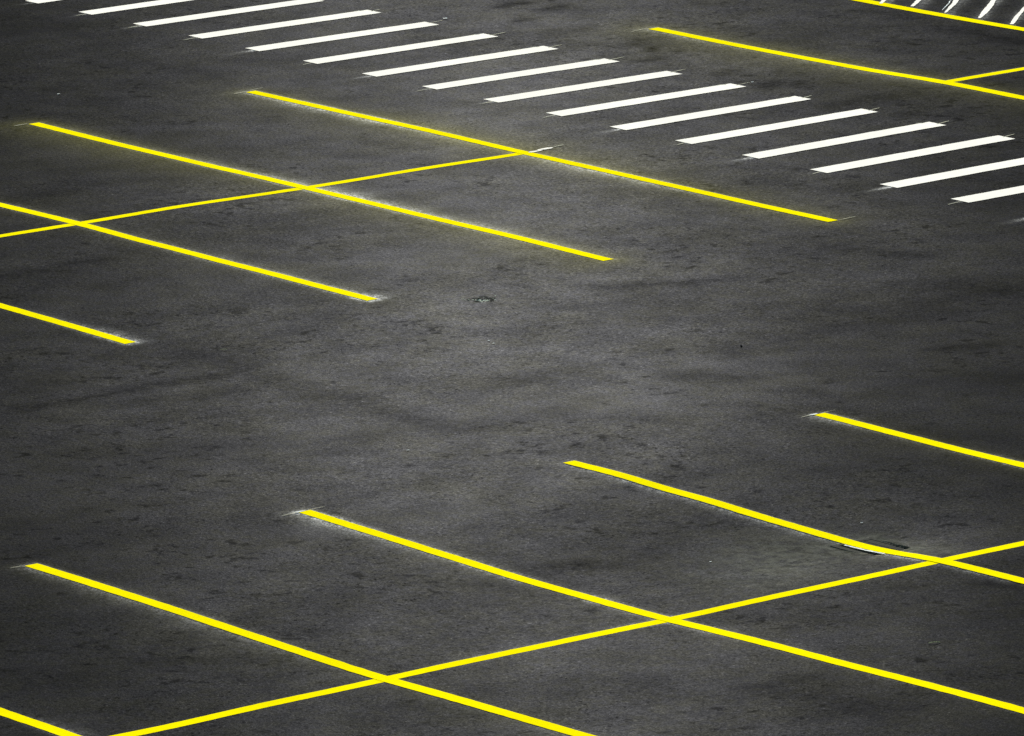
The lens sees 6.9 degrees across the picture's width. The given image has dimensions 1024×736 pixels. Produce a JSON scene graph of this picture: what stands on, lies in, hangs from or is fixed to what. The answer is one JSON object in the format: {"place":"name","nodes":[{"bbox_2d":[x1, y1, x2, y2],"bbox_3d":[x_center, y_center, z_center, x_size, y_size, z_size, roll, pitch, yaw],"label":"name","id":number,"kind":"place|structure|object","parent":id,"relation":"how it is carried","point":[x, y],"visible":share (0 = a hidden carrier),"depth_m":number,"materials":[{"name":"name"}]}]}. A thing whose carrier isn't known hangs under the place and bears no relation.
{"place":"outdoors","nodes":[
{"label":"outdoors","id":0,"kind":"place"},
{"bbox_2d":[0,0,1023,735],"bbox_3d":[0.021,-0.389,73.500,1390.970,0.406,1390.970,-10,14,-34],"label":"ground","id":1,"kind":"structure","parent":0,"point":[202,436],"depth_m":70.90,"materials":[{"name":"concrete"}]},
{"bbox_2d":[0,707,80,735],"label":"parking line","id":2,"kind":"object","parent":1,"relation":"on","point":[32,722],"visible":1,"depth_m":59.92,"materials":[{"name":"yellow paint"}]},
{"bbox_2d":[26,0,57,2],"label":"crosswalk bar","id":3,"kind":"object","parent":1,"relation":"on","point":[38,1],"visible":1,"depth_m":90.40,"materials":[{"name":"white paint"}]},
{"bbox_2d":[0,303,134,343],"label":"parking line","id":4,"kind":"object","parent":1,"relation":"on","point":[66,324],"visible":1,"depth_m":73.51,"materials":[{"name":"yellow paint"}]},
{"bbox_2d":[76,0,189,15],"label":"crosswalk bar","id":5,"kind":"object","parent":1,"relation":"on","point":[126,7],"visible":1,"depth_m":89.82,"materials":[{"name":"white paint"}]},
{"bbox_2d":[0,203,376,300],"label":"parking line","id":6,"kind":"object","parent":1,"relation":"on","point":[212,258],"visible":1,"depth_m":76.43,"materials":[{"name":"yellow paint"}]},
{"bbox_2d":[129,0,322,27],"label":"crosswalk bar","id":7,"kind":"object","parent":1,"relation":"on","point":[221,13],"visible":1,"depth_m":89.24,"materials":[{"name":"white paint"}]},
{"bbox_2d":[0,145,560,236],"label":"divider line","id":8,"kind":"object","parent":1,"relation":"on","point":[255,195],"visible":1,"depth_m":79.09,"materials":[{"name":"yellow paint"}]},
{"bbox_2d":[185,9,380,39],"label":"crosswalk bar","id":9,"kind":"object","parent":1,"relation":"on","point":[283,24],"visible":1,"depth_m":88.41,"materials":[{"name":"white paint"}]},
{"bbox_2d":[12,563,594,735],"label":"parking line","id":10,"kind":"object","parent":1,"relation":"on","point":[325,659],"visible":1,"depth_m":61.52,"materials":[{"name":"yellow paint"}]},
{"bbox_2d":[15,122,611,260],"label":"parking line","id":11,"kind":"object","parent":1,"relation":"on","point":[435,218],"visible":1,"depth_m":79.00,"materials":[{"name":"yellow paint"}]},
{"bbox_2d":[247,20,441,50],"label":"crosswalk bar","id":12,"kind":"object","parent":1,"relation":"on","point":[338,36],"visible":1,"depth_m":87.55,"materials":[{"name":"white paint"}]},
{"bbox_2d":[303,32,503,64],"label":"crosswalk bar","id":13,"kind":"object","parent":1,"relation":"on","point":[399,48],"visible":1,"depth_m":86.69,"materials":[{"name":"white paint"}]},
{"bbox_2d":[362,44,561,76],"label":"crosswalk bar","id":14,"kind":"object","parent":1,"relation":"on","point":[459,61],"visible":1,"depth_m":85.84,"materials":[{"name":"white paint"}]},
{"bbox_2d":[419,57,620,90],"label":"crosswalk bar","id":15,"kind":"object","parent":1,"relation":"on","point":[520,73],"visible":1,"depth_m":84.97,"materials":[{"name":"white paint"}]},
{"bbox_2d":[235,88,854,221],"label":"parking line","id":16,"kind":"object","parent":1,"relation":"on","point":[721,196],"visible":1,"depth_m":80.43,"materials":[{"name":"yellow paint"}]},
{"bbox_2d":[111,541,1023,735],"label":"divider line","id":17,"kind":"object","parent":1,"relation":"on","point":[489,656],"visible":1,"depth_m":61.50,"materials":[{"name":"yellow paint"}]},
{"bbox_2d":[485,69,683,102],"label":"crosswalk bar","id":18,"kind":"object","parent":1,"relation":"on","point":[581,86],"visible":1,"depth_m":84.12,"materials":[{"name":"white paint"}]},
{"bbox_2d":[547,82,747,116],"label":"crosswalk bar","id":19,"kind":"object","parent":1,"relation":"on","point":[720,87],"visible":1,"depth_m":83.25,"materials":[{"name":"white paint"}]},
{"bbox_2d":[282,506,1023,713],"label":"parking line","id":20,"kind":"object","parent":1,"relation":"on","point":[805,653],"visible":1,"depth_m":62.20,"materials":[{"name":"yellow paint"}]},
{"bbox_2d":[610,95,811,129],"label":"crosswalk bar","id":21,"kind":"object","parent":1,"relation":"on","point":[664,120],"visible":1,"depth_m":82.39,"materials":[{"name":"white paint"}]},
{"bbox_2d":[676,108,876,144],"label":"crosswalk bar","id":22,"kind":"object","parent":1,"relation":"on","point":[763,128],"visible":1,"depth_m":81.54,"materials":[{"name":"white paint"}]},
{"bbox_2d":[564,460,1023,583],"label":"parking line","id":23,"kind":"object","parent":1,"relation":"on","point":[767,518],"visible":1,"depth_m":64.99,"materials":[{"name":"yellow paint"}]},
{"bbox_2d":[635,27,1023,99],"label":"parking line","id":24,"kind":"object","parent":1,"relation":"on","point":[843,64],"visible":1,"depth_m":84.88,"materials":[{"name":"yellow paint"}]},
{"bbox_2d":[744,121,946,157],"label":"crosswalk bar","id":25,"kind":"object","parent":1,"relation":"on","point":[840,140],"visible":1,"depth_m":80.68,"materials":[{"name":"white paint"}]},
{"bbox_2d":[831,538,905,554],"bbox_3d":[2.730,1.383,64.218,0.400,0.060,0.570,-10,14,-34],"label":"pothole","id":26,"kind":"object","parent":1,"relation":"on","point":[874,542],"visible":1,"depth_m":64.26,"materials":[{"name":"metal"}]},
{"bbox_2d":[811,134,1013,173],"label":"crosswalk bar","id":27,"kind":"object","parent":1,"relation":"on","point":[909,154],"visible":1,"depth_m":79.83,"materials":[{"name":"white paint"}]},
{"bbox_2d":[803,411,1023,467],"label":"parking line","id":28,"kind":"object","parent":1,"relation":"on","point":[925,440],"visible":1,"depth_m":67.68,"materials":[{"name":"yellow paint"}]},
{"bbox_2d":[854,0,1023,30],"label":"parking line","id":29,"kind":"object","parent":1,"relation":"on","point":[944,15],"visible":1,"depth_m":87.54,"materials":[{"name":"yellow paint"}]},
{"bbox_2d":[942,0,958,12],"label":"hatch stripe","id":30,"kind":"object","parent":1,"relation":"on","point":[954,2],"visible":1,"depth_m":88.09,"materials":[{"name":"white paint"}]},
{"bbox_2d":[882,158,1023,187],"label":"crosswalk bar","id":31,"kind":"object","parent":1,"relation":"on","point":[955,173],"visible":1,"depth_m":78.79,"materials":[{"name":"white paint"}]},
{"bbox_2d":[945,67,1023,81],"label":"divider line","id":32,"kind":"object","parent":1,"relation":"on","point":[986,74],"visible":1,"depth_m":83.81,"materials":[{"name":"yellow paint"}]},
{"bbox_2d":[978,0,995,17],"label":"hatch stripe","id":33,"kind":"object","parent":1,"relation":"on","point":[987,8],"visible":1,"depth_m":87.78,"materials":[{"name":"white paint"}]},
{"bbox_2d":[951,185,1023,203],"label":"crosswalk bar","id":34,"kind":"object","parent":1,"relation":"on","point":[994,194],"visible":1,"depth_m":77.70,"materials":[{"name":"white paint"}]},
{"bbox_2d":[1010,7,1023,23],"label":"hatch stripe","id":35,"kind":"object","parent":1,"relation":"on","point":[1014,19],"visible":1,"depth_m":87.19,"materials":[{"name":"white paint"}]}
]}

